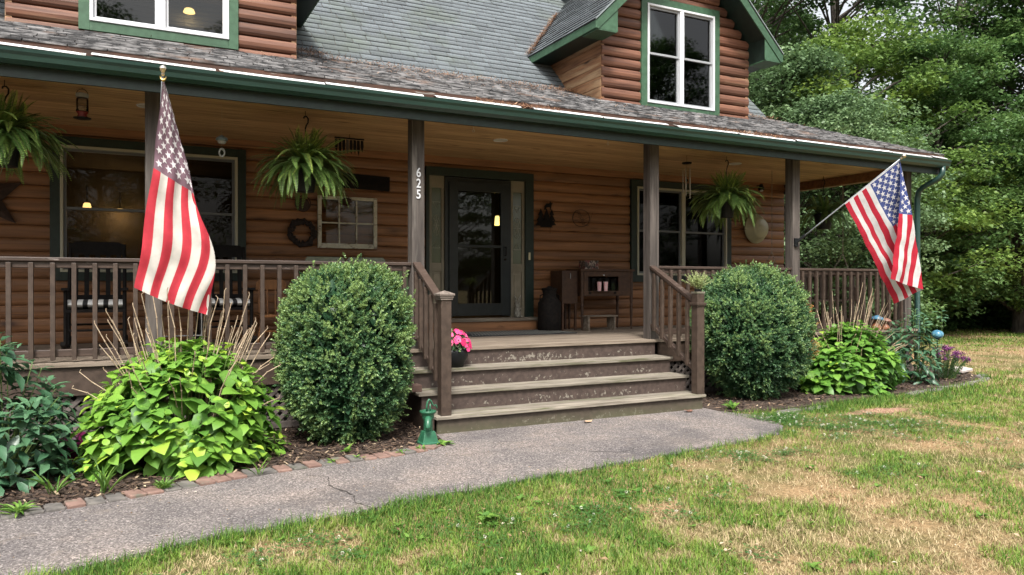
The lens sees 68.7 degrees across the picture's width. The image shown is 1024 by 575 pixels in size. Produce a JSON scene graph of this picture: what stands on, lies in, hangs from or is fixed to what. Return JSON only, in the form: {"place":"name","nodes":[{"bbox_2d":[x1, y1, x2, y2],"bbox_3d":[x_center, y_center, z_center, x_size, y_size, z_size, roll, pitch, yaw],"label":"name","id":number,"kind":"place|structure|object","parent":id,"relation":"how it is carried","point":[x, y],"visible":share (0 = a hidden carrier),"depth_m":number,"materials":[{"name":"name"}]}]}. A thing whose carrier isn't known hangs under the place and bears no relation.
{"place":"outdoors","nodes":[
{"label":"outdoors","id":0,"kind":"place"},
{"bbox_2d":[0,500,37,517],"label":"weed","id":1,"kind":"object","parent":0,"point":[19,508],"visible":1,"depth_m":4.60,"materials":[{"name":"green plant"}]},
{"bbox_2d":[0,408,782,574],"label":"path","id":2,"kind":"structure","parent":0,"point":[66,536],"depth_m":5.28,"materials":[{"name":"grey asphalt"}]},
{"bbox_2d":[2,324,1023,574],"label":"ground","id":3,"kind":"structure","parent":0,"point":[792,489],"depth_m":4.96,"materials":[{"name":"green plant"}]},
{"bbox_2d":[0,510,21,519],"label":"edging brick","id":4,"kind":"object","parent":3,"relation":"on","point":[5,516],"visible":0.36,"depth_m":4.54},
{"bbox_2d":[23,505,44,515],"bbox_3d":[-2.983,1.407,4.656,0.104,0.066,0.180,-1,2,-43],"label":"edging brick","id":5,"kind":"object","parent":3,"relation":"on","point":[33,511],"visible":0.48,"depth_m":4.62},
{"bbox_2d":[42,502,65,512],"bbox_3d":[-2.893,1.409,4.729,0.104,0.066,0.180,1,-3,-40],"label":"edging brick","id":6,"kind":"object","parent":3,"relation":"on","point":[53,507],"visible":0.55,"depth_m":4.69,"materials":[{"name":"grey stone"}]},
{"bbox_2d":[63,498,85,508],"bbox_3d":[-2.803,1.404,4.802,0.104,0.066,0.180,-1,-1,-39],"label":"edging brick","id":7,"kind":"object","parent":3,"relation":"on","point":[73,503],"visible":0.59,"depth_m":4.76,"materials":[{"name":"red brick"}]},
{"bbox_2d":[84,495,105,505],"bbox_3d":[-2.712,1.411,4.875,0.104,0.066,0.180,-2,2,-37],"label":"edging brick","id":8,"kind":"object","parent":3,"relation":"on","point":[95,500],"visible":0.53,"depth_m":4.85,"materials":[{"name":"grey brick"}]},
{"bbox_2d":[104,492,125,501],"bbox_3d":[-2.622,1.410,4.948,0.104,0.066,0.180,2,-1,-38],"label":"edging brick","id":9,"kind":"object","parent":3,"relation":"on","point":[115,497],"visible":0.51,"depth_m":4.91,"materials":[{"name":"grey brick"}]},
{"bbox_2d":[121,488,146,498],"bbox_3d":[-2.535,1.403,5.025,0.180,0.066,0.104,0,-1,43],"label":"edging brick","id":10,"kind":"object","parent":3,"relation":"on","point":[134,493],"visible":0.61,"depth_m":4.99,"materials":[{"name":"red brick"}]},
{"bbox_2d":[141,486,163,495],"bbox_3d":[-2.451,1.406,5.104,0.104,0.066,0.180,1,-1,-42],"label":"edging brick","id":11,"kind":"object","parent":3,"relation":"on","point":[151,490],"visible":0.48,"depth_m":5.07,"materials":[{"name":"red brick"}]},
{"bbox_2d":[158,483,181,491],"bbox_3d":[-2.366,1.409,5.184,0.104,0.066,0.180,0,1,-44],"label":"edging brick","id":12,"kind":"object","parent":3,"relation":"on","point":[174,487],"visible":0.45,"depth_m":5.13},
{"bbox_2d":[176,480,198,488],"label":"edging brick","id":13,"kind":"object","parent":3,"relation":"on","point":[185,484],"visible":0.54,"depth_m":5.24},
{"bbox_2d":[195,476,215,485],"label":"edging brick","id":14,"kind":"object","parent":3,"relation":"on","point":[203,480],"visible":0.6,"depth_m":5.31,"materials":[{"name":"red brick"}]},
{"bbox_2d":[209,474,231,482],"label":"edging brick","id":15,"kind":"object","parent":3,"relation":"on","point":[220,479],"visible":0.49,"depth_m":5.39,"materials":[{"name":"red brick"}]},
{"bbox_2d":[226,471,246,479],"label":"edging brick","id":16,"kind":"object","parent":3,"relation":"on","point":[236,475],"visible":0.57,"depth_m":5.46,"materials":[{"name":"red brick"}]},
{"bbox_2d":[241,468,261,476],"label":"edging brick","id":17,"kind":"object","parent":3,"relation":"on","point":[248,473],"visible":0.56,"depth_m":5.54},
{"bbox_2d":[258,467,276,474],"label":"edging brick","id":18,"kind":"object","parent":3,"relation":"on","point":[268,470],"visible":0.41,"depth_m":5.60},
{"bbox_2d":[272,464,291,472],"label":"edging brick","id":19,"kind":"object","parent":3,"relation":"on","point":[282,468],"visible":0.57,"depth_m":5.67,"materials":[{"name":"red brick"}]},
{"bbox_2d":[287,463,306,469],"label":"edging brick","id":20,"kind":"object","parent":3,"relation":"on","point":[297,466],"visible":0.48,"depth_m":5.75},
{"bbox_2d":[302,460,321,467],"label":"edging brick","id":21,"kind":"object","parent":3,"relation":"on","point":[311,464],"visible":0.56,"depth_m":5.82,"materials":[{"name":"red brick"}]},
{"bbox_2d":[330,457,349,463],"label":"edging brick","id":22,"kind":"object","parent":3,"relation":"on","point":[341,460],"visible":0.53,"depth_m":5.94,"materials":[{"name":"red brick"}]},
{"bbox_2d":[345,455,363,461],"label":"edging brick","id":23,"kind":"object","parent":3,"relation":"on","point":[351,457],"visible":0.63,"depth_m":5.99,"materials":[{"name":"grey brick"}]},
{"bbox_2d":[383,450,404,456],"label":"edging brick","id":24,"kind":"object","parent":3,"relation":"on","point":[393,453],"visible":0.49,"depth_m":6.20,"materials":[{"name":"red brick"}]},
{"bbox_2d":[417,444,438,449],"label":"edging brick","id":25,"kind":"object","parent":3,"relation":"on","point":[431,447],"visible":0.34,"depth_m":6.44,"materials":[{"name":"red brick"}]},
{"bbox_2d":[416,399,439,444],"bbox_3d":[-0.728,1.175,6.584,0.177,0.390,0.208,0,0,-27],"label":"water pump","id":26,"kind":"object","parent":25,"relation":"on","point":[427,435],"visible":1,"depth_m":6.55,"materials":[{"name":"green metal"}]},
{"bbox_2d":[0,0,951,444],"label":"log house","id":27,"kind":"structure","parent":3,"relation":"on","point":[466,242],"depth_m":9.31,"materials":[{"name":"brown paint"}]},
{"bbox_2d":[0,182,22,222],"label":"barn star","id":28,"kind":"object","parent":27,"relation":"attached to","point":[6,189],"visible":0.88,"depth_m":8.23,"materials":[{"name":"metal"}]},
{"bbox_2d":[0,80,80,183],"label":"hanging fern","id":29,"kind":"object","parent":27,"relation":"hanging from","point":[17,137],"visible":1,"depth_m":6.60,"materials":[{"name":"green plant"}]},
{"bbox_2d":[73,88,90,119],"bbox_3d":[-3.975,-1.701,6.930,0.150,0.290,0.150,0,0,-27],"label":"lantern","id":30,"kind":"object","parent":27,"relation":"hanging from","point":[82,115],"visible":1,"depth_m":6.91,"materials":[{"name":"metal"}]},
{"bbox_2d":[60,241,128,348],"bbox_3d":[-4.307,0.076,7.766,0.590,1.135,0.920,0,0,-27],"label":"rocking chair","id":31,"kind":"object","parent":27,"relation":"on","point":[96,249],"visible":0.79,"depth_m":7.96,"materials":[{"name":"black paint"}]},
{"bbox_2d":[68,299,122,308],"bbox_3d":[-4.293,0.171,7.739,0.500,0.096,0.470,0,0,-27],"label":"seat cushion","id":32,"kind":"object","parent":31,"relation":"on","point":[102,304],"visible":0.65,"depth_m":7.58,"materials":[{"name":"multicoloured fabric"}]},
{"bbox_2d":[50,135,245,280],"bbox_3d":[-4.291,-0.898,8.955,2.100,1.640,0.147,0,0,-27],"label":"window","id":33,"kind":"structure","parent":27,"relation":"in","point":[103,199],"depth_m":8.79,"materials":[{"name":"black glass"}]},
{"bbox_2d":[78,0,237,49],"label":"window","id":34,"kind":"structure","parent":27,"relation":"in","point":[211,23],"depth_m":8.12,"materials":[{"name":"green paint"}]},
{"bbox_2d":[134,65,215,314],"bbox_3d":[-2.966,-0.750,6.203,0.510,1.931,1.278,0,0,-44],"label":"flag","id":35,"kind":"object","parent":27,"relation":"attached to","point":[177,259],"visible":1,"depth_m":5.85,"materials":[{"name":"multicoloured fabric"}]},
{"bbox_2d":[216,135,227,156],"bbox_3d":[-2.933,-1.581,7.572,0.120,0.534,0.120,0,0,-27],"label":"wind bell","id":36,"kind":"object","parent":27,"relation":"hanging from","point":[221,139],"visible":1,"depth_m":7.55,"materials":[{"name":"grey ceramic"}]},
{"bbox_2d":[193,245,256,342],"bbox_3d":[-3.238,0.074,8.421,0.590,1.135,0.920,0,0,-27],"label":"rocking chair","id":37,"kind":"object","parent":27,"relation":"on","point":[229,251],"visible":0.4,"depth_m":8.68,"materials":[{"name":"black paint"}]},
{"bbox_2d":[212,298,249,306],"bbox_3d":[-3.224,0.169,8.395,0.500,0.096,0.470,0,0,-27],"label":"seat cushion","id":38,"kind":"object","parent":37,"relation":"on","point":[237,302],"visible":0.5,"depth_m":8.25,"materials":[{"name":"grey fabric"}]},
{"bbox_2d":[253,280,285,342],"bbox_3d":[-2.809,0.277,8.835,0.446,0.743,0.413,0,0,-27],"label":"wooden chair","id":39,"kind":"object","parent":27,"relation":"on","point":[270,284],"visible":0.65,"depth_m":8.96,"materials":[{"name":"brown wood"}]},
{"bbox_2d":[287,218,316,247],"bbox_3d":[-2.709,-0.707,9.675,0.389,0.388,0.101,0,0,-27],"label":"wreath","id":40,"kind":"object","parent":27,"relation":"attached to","point":[292,228],"visible":1,"depth_m":9.64,"materials":[{"name":"brown plant"}]},
{"bbox_2d":[247,111,360,210],"bbox_3d":[-2.171,-1.334,7.845,1.157,1.030,1.190,0,0,-27],"label":"hanging fern","id":41,"kind":"object","parent":27,"relation":"hanging from","point":[305,164],"visible":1,"depth_m":7.72,"materials":[{"name":"green plant"}]},
{"bbox_2d":[295,195,316,211],"bbox_3d":[-2.669,-1.083,9.697,0.285,0.215,0.025,0,0,-27],"label":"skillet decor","id":42,"kind":"object","parent":27,"relation":"attached to","point":[307,205],"visible":0.72,"depth_m":9.68,"materials":[{"name":"metal"}]},
{"bbox_2d":[317,195,376,248],"bbox_3d":[-2.181,-0.859,9.951,0.795,0.685,0.035,0,0,-27],"label":"window sash decor","id":43,"kind":"object","parent":27,"relation":"attached to","point":[320,244],"depth_m":9.92,"materials":[{"name":"beige paint"}]},
{"bbox_2d":[334,134,363,155],"bbox_3d":[-1.968,-1.726,9.072,0.360,0.256,0.020,0,0,-27],"label":"wind chime","id":44,"kind":"object","parent":27,"relation":"hanging from","point":[340,145],"visible":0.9,"depth_m":9.08,"materials":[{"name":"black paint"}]},
{"bbox_2d":[315,173,389,191],"bbox_3d":[-2.303,-1.421,9.891,1.425,0.230,0.038,0,0,-27],"label":"wooden sign","id":45,"kind":"object","parent":27,"relation":"attached to","point":[374,183],"visible":0.39,"depth_m":10.07,"materials":[{"name":"black paint"}]},
{"bbox_2d":[305,256,401,290],"bbox_3d":[-2.025,0.120,9.488,1.162,1.030,0.614,0,0,-27],"label":"metal bench","id":46,"kind":"object","parent":27,"relation":"on","point":[309,258],"visible":0.16,"depth_m":9.69,"materials":[{"name":"grey metal"}]},
{"bbox_2d":[406,383,421,392],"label":"loose brick","id":47,"kind":"object","parent":27,"relation":"on","point":[416,387],"visible":0.59,"depth_m":7.34,"materials":[{"name":"red brick"}]},
{"bbox_2d":[18,13,817,137],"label":"pine needles","id":48,"kind":"object","parent":27,"relation":"on","point":[531,48],"visible":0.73,"depth_m":10.13,"materials":[{"name":"brown plant"}]},
{"bbox_2d":[451,328,471,367],"bbox_3d":[-0.613,0.632,7.897,0.403,0.408,0.375,0,0,-27],"label":"impatiens pot","id":49,"kind":"object","parent":27,"relation":"on","point":[459,355],"visible":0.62,"depth_m":7.79,"materials":[{"name":"black plastic"}]},
{"bbox_2d":[449,181,508,315],"bbox_3d":[-0.462,-0.552,10.791,0.940,1.915,0.087,0,0,-27],"label":"storm door","id":50,"kind":"structure","parent":27,"relation":"in","point":[478,212],"depth_m":10.80,"materials":[{"name":"black paint"}]},
{"bbox_2d":[454,330,576,336],"bbox_3d":[0.008,0.632,10.466,1.600,0.014,0.840,0,0,-27],"label":"door mat","id":51,"kind":"object","parent":27,"relation":"on","point":[503,333],"depth_m":10.41,"materials":[{"name":"grey"}]},
{"bbox_2d":[538,286,560,330],"bbox_3d":[0.550,0.308,11.010,0.344,0.660,0.344,0,0,-27],"label":"milk can","id":52,"kind":"object","parent":51,"relation":"on","point":[549,310],"visible":0.97,"depth_m":10.88,"materials":[{"name":"metal"}]},
{"bbox_2d":[514,295,521,316],"bbox_3d":[0.088,0.277,11.042,0.112,0.330,0.128,0,0,-27],"label":"rabbit figurine","id":53,"kind":"object","parent":27,"relation":"on","point":[517,311],"visible":1,"depth_m":11.02,"materials":[{"name":"grey plastic"}]},
{"bbox_2d":[536,202,555,227],"bbox_3d":[0.513,-1.059,11.321,0.360,0.495,0.012,0,0,-27],"label":"iron ornament","id":54,"kind":"object","parent":27,"relation":"attached to","point":[547,220],"visible":1,"depth_m":11.32,"materials":[{"name":"black paint"}]},
{"bbox_2d":[551,271,577,330],"bbox_3d":[0.783,0.193,11.247,0.270,0.888,0.348,0,0,-27],"label":"cabinet","id":55,"kind":"object","parent":27,"relation":"on","point":[565,283],"visible":0.82,"depth_m":11.11,"materials":[{"name":"brown wood"}]},
{"bbox_2d":[579,315,617,330],"bbox_3d":[1.291,0.525,11.208,0.540,0.223,0.240,0,0,-27],"label":"step stool","id":56,"kind":"object","parent":27,"relation":"on","point":[611,322],"visible":0.99,"depth_m":11.13,"materials":[{"name":"wood"}]},
{"bbox_2d":[566,269,634,329],"bbox_3d":[1.361,0.179,11.478,0.970,0.913,0.460,0,0,-27],"label":"side table","id":57,"kind":"object","parent":27,"relation":"on","point":[620,282],"visible":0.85,"depth_m":11.44,"materials":[{"name":"brown wood"}]},
{"bbox_2d":[579,260,597,268],"bbox_3d":[1.161,-0.342,11.352,0.240,0.129,0.180,0,0,-27],"label":"patterned box","id":58,"kind":"object","parent":57,"relation":"on","point":[587,264],"visible":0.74,"depth_m":11.27,"materials":[{"name":"brown"}]},
{"bbox_2d":[639,0,719,115],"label":"window","id":59,"kind":"structure","parent":27,"relation":"in","point":[680,48],"depth_m":11.29,"materials":[{"name":"green paint"}]},
{"bbox_2d":[629,179,731,281],"bbox_3d":[2.840,-0.918,12.581,2.120,1.655,0.147,0,0,-27],"label":"window","id":60,"kind":"structure","parent":27,"relation":"in","point":[682,241],"depth_m":12.52,"materials":[{"name":"black glass"}]},
{"bbox_2d":[682,162,691,197],"bbox_3d":[2.459,-1.554,10.538,0.140,0.610,0.138,0,0,-27],"label":"wind chime","id":61,"kind":"object","parent":27,"relation":"hanging from","point":[686,163],"visible":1,"depth_m":10.50,"materials":[{"name":"black paint"}]},
{"bbox_2d":[682,270,713,291],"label":"potted herb","id":62,"kind":"object","parent":27,"relation":"on","point":[696,282],"visible":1,"depth_m":8.52,"materials":[{"name":"green plant"}]},
{"bbox_2d":[686,156,764,230],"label":"hanging fern","id":63,"kind":"object","parent":27,"relation":"hanging from","point":[728,198],"visible":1,"depth_m":10.49,"materials":[{"name":"fern leaf"},{"name":"black plastic"}]},
{"bbox_2d":[745,214,767,243],"bbox_3d":[4.336,-1.038,13.179,0.524,0.524,0.144,0,0,-27],"label":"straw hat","id":64,"kind":"object","parent":27,"relation":"hanging from","point":[758,233],"visible":0.94,"depth_m":13.12,"materials":[{"name":"beige wicker"}]},
{"bbox_2d":[765,171,854,301],"bbox_3d":[4.884,-0.822,12.323,1.667,2.094,0.580,0,0,-27],"label":"porch swing","id":65,"kind":"object","parent":27,"relation":"hanging from","point":[820,285],"visible":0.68,"depth_m":12.71,"materials":[{"name":"brown paint"}]},
{"bbox_2d":[800,176,852,235],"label":"hanging fern","id":66,"kind":"object","parent":27,"relation":"hanging from","point":[825,210],"visible":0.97,"depth_m":12.46,"materials":[{"name":"green plant"}]},
{"bbox_2d":[794,154,922,303],"bbox_3d":[4.582,-0.754,9.975,1.592,1.943,0.397,0,0,26],"label":"flag","id":67,"kind":"object","parent":27,"relation":"attached to","point":[879,209],"visible":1,"depth_m":9.86,"materials":[{"name":"multicoloured fabric"}]},
{"bbox_2d":[0,370,974,511],"bbox_3d":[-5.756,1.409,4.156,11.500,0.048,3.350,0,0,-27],"label":"mulch bed","id":68,"kind":"object","parent":3,"relation":"on","point":[277,459],"visible":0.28,"depth_m":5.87,"materials":[{"name":"brown wood"}]},
{"bbox_2d":[0,332,85,498],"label":"peony shrub","id":69,"kind":"object","parent":68,"relation":"on","point":[22,449],"visible":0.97,"depth_m":5.30,"materials":[{"name":"green plant"}]},
{"bbox_2d":[24,468,80,494],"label":"weed","id":70,"kind":"object","parent":68,"relation":"on","point":[49,486],"visible":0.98,"depth_m":4.98,"materials":[{"name":"green plant"}]},
{"bbox_2d":[59,430,85,460],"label":"flower","id":71,"kind":"object","parent":68,"relation":"on","point":[74,455],"visible":0.25,"depth_m":5.87,"materials":[{"name":"purple plant"}]},
{"bbox_2d":[91,461,137,492],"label":"weed","id":72,"kind":"object","parent":68,"relation":"on","point":[104,482],"visible":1,"depth_m":5.03,"materials":[{"name":"green plant"}]},
{"bbox_2d":[152,478,175,488],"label":"weed","id":73,"kind":"object","parent":68,"relation":"on","point":[162,484],"visible":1,"depth_m":5.13,"materials":[{"name":"green plant"}]},
{"bbox_2d":[69,287,290,481],"bbox_3d":[-2.600,0.633,5.984,1.664,1.864,1.516,0,0,-27],"label":"hydrangea shrub","id":74,"kind":"object","parent":68,"relation":"on","point":[135,418],"visible":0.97,"depth_m":5.62,"materials":[{"name":"green plant"}]},
{"bbox_2d":[270,253,417,445],"bbox_3d":[-1.504,0.605,6.824,1.326,1.866,1.236,0,0,-27],"label":"boxwood shrub","id":75,"kind":"object","parent":68,"relation":"on","point":[342,355],"visible":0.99,"depth_m":6.45,"materials":[{"name":"green plant"}]},
{"bbox_2d":[478,511,497,520],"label":"weed","id":76,"kind":"object","parent":3,"relation":"on","point":[485,515],"visible":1,"depth_m":4.47,"materials":[{"name":"green plant"}]},
{"bbox_2d":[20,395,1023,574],"bbox_3d":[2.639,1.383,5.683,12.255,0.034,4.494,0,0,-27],"label":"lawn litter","id":77,"kind":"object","parent":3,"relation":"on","point":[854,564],"visible":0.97,"depth_m":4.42,"materials":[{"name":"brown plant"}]},
{"bbox_2d":[93,398,988,574],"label":"lawn weeds","id":78,"kind":"object","parent":3,"relation":"on","point":[811,565],"visible":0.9,"depth_m":4.30,"materials":[{"name":"green plant"}]},
{"bbox_2d":[139,408,1023,574],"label":"clover","id":79,"kind":"object","parent":3,"relation":"on","point":[776,417],"depth_m":5.62,"materials":[{"name":"green plant"}]},
{"bbox_2d":[748,0,864,198],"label":"broadleaf tree","id":80,"kind":"object","parent":3,"relation":"on","point":[797,24],"visible":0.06,"depth_m":25.33,"materials":[{"name":"green plant"}]},
{"bbox_2d":[753,0,885,124],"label":"broadleaf tree","id":81,"kind":"object","parent":3,"relation":"on","point":[811,14],"visible":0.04,"depth_m":30.42,"materials":[{"name":"green plant"}]},
{"bbox_2d":[703,365,977,411],"bbox_3d":[4.614,1.386,10.810,6.731,0.048,2.652,0,0,-43],"label":"mulch bed","id":82,"kind":"object","parent":3,"relation":"on","point":[815,399],"visible":0.17,"depth_m":9.23,"materials":[{"name":"brown wood"}]},
{"bbox_2d":[684,259,821,400],"bbox_3d":[2.993,0.579,9.338,1.762,1.866,1.431,0,0,-27],"label":"boxwood shrub","id":83,"kind":"object","parent":82,"relation":"on","point":[765,353],"visible":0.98,"depth_m":8.91,"materials":[{"name":"green plant"}]},
{"bbox_2d":[790,282,909,396],"bbox_3d":[4.505,0.744,10.024,1.746,1.629,1.264,0,0,-27],"label":"hydrangea shrub","id":84,"kind":"object","parent":82,"relation":"on","point":[840,367],"visible":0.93,"depth_m":9.66,"materials":[{"name":"green plant"}]},
{"bbox_2d":[880,312,942,385],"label":"peony shrub","id":85,"kind":"object","parent":82,"relation":"on","point":[904,357],"visible":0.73,"depth_m":10.70,"materials":[{"name":"green plant"}]},
{"bbox_2d":[905,308,949,379],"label":"tall leafy stem","id":86,"kind":"object","parent":82,"relation":"on","point":[925,318],"visible":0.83,"depth_m":11.12,"materials":[{"name":"green plant"}]},
{"bbox_2d":[931,330,943,375],"bbox_3d":[6.257,1.007,11.020,0.166,0.765,0.166,0,0,-27],"label":"garden globe","id":87,"kind":"object","parent":82,"relation":"on","point":[938,335],"visible":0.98,"depth_m":10.98,"materials":[{"name":"blue glass"}]},
{"bbox_2d":[927,344,970,378],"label":"purple flower plant","id":88,"kind":"object","parent":82,"relation":"on","point":[950,371],"visible":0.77,"depth_m":11.11,"materials":[{"name":"green plant"}]},
{"bbox_2d":[747,40,966,302],"bbox_3d":[7.060,-2.434,19.100,6.554,7.606,6.552,0,0,-12],"label":"broadleaf tree","id":89,"kind":"object","parent":3,"relation":"on","point":[794,64],"visible":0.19,"depth_m":18.62,"materials":[{"name":"green plant"}]},
{"bbox_2d":[781,87,953,323],"bbox_3d":[7.508,-1.610,17.537,5.141,5.966,5.139,0,0,-41],"label":"broadleaf tree","id":90,"kind":"object","parent":3,"relation":"on","point":[837,110],"visible":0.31,"depth_m":16.57,"materials":[{"name":"green plant"}]},
{"bbox_2d":[800,230,939,322],"bbox_3d":[8.655,-0.177,20.574,5.485,3.134,5.859,0,0,0],"label":"understory shrub","id":91,"kind":"object","parent":3,"relation":"on","point":[933,295],"visible":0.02,"depth_m":19.09,"materials":[{"name":"green plant"}]},
{"bbox_2d":[804,251,946,329],"bbox_3d":[8.691,0.168,19.145,4.557,2.438,4.266,0,0,40],"label":"understory shrub","id":92,"kind":"object","parent":3,"relation":"on","point":[929,306],"visible":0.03,"depth_m":17.69,"materials":[{"name":"green plant"}]},
{"bbox_2d":[844,407,910,414],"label":"bare soil","id":93,"kind":"structure","parent":3,"relation":"on","point":[880,409],"depth_m":8.48,"materials":[{"name":"beige soil"}]},
{"bbox_2d":[750,0,1012,205],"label":"broadleaf tree","id":94,"kind":"object","parent":3,"relation":"on","point":[836,18],"visible":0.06,"depth_m":24.80,"materials":[{"name":"green plant"}]},
{"bbox_2d":[765,8,1023,299],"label":"broadleaf tree","id":95,"kind":"object","parent":3,"relation":"on","point":[871,52],"visible":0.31,"depth_m":19.49,"materials":[{"name":"green plant"}]},
{"bbox_2d":[838,23,1023,334],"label":"broadleaf tree","id":96,"kind":"object","parent":3,"relation":"on","point":[956,51],"visible":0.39,"depth_m":20.29,"materials":[{"name":"green plant"}]},
{"bbox_2d":[845,0,1023,326],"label":"broadleaf tree","id":97,"kind":"object","parent":3,"relation":"on","point":[951,4],"visible":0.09,"depth_m":24.13,"materials":[{"name":"green plant"}]},
{"bbox_2d":[911,234,991,333],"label":"understory shrub","id":98,"kind":"object","parent":3,"relation":"on","point":[955,299],"visible":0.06,"depth_m":20.14,"materials":[{"name":"green plant"}]},
{"bbox_2d":[892,0,1023,332],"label":"broadleaf tree","id":99,"kind":"object","parent":3,"relation":"on","point":[1011,19],"visible":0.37,"depth_m":22.29,"materials":[{"name":"green plant"}]},
{"bbox_2d":[922,0,1023,236],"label":"broadleaf tree","id":100,"kind":"object","parent":3,"relation":"on","point":[1010,51],"visible":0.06,"depth_m":22.18,"materials":[{"name":"green plant"}]},
{"bbox_2d":[928,233,1023,330],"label":"understory shrub","id":101,"kind":"object","parent":3,"relation":"on","point":[950,321],"visible":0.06,"depth_m":23.08,"materials":[{"name":"green plant"}]},
{"bbox_2d":[937,231,1021,328],"bbox_3d":[14.907,-0.366,25.708,6.094,3.482,6.510,0,0,18],"label":"understory shrub","id":102,"kind":"object","parent":3,"relation":"on","point":[987,321],"visible":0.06,"depth_m":23.89,"materials":[{"name":"green plant"}]},
{"bbox_2d":[948,228,1023,329],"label":"understory shrub","id":103,"kind":"object","parent":3,"relation":"on","point":[1003,320],"visible":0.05,"depth_m":23.90,"materials":[{"name":"green plant"}]},
{"bbox_2d":[956,128,1023,311],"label":"broadleaf tree","id":104,"kind":"object","parent":3,"relation":"on","point":[1018,274],"visible":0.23,"depth_m":21.65,"materials":[{"name":"green plant"}]},
{"bbox_2d":[755,0,1023,135],"label":"sky","id":105,"kind":"structure","parent":0,"point":[845,7],"materials":[{"name":"white"}]},
{"bbox_2d":[785,325,1023,427],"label":"lawn grass","id":106,"kind":"structure","parent":0,"point":[993,388],"depth_m":9.77,"materials":[{"name":"green plant"}]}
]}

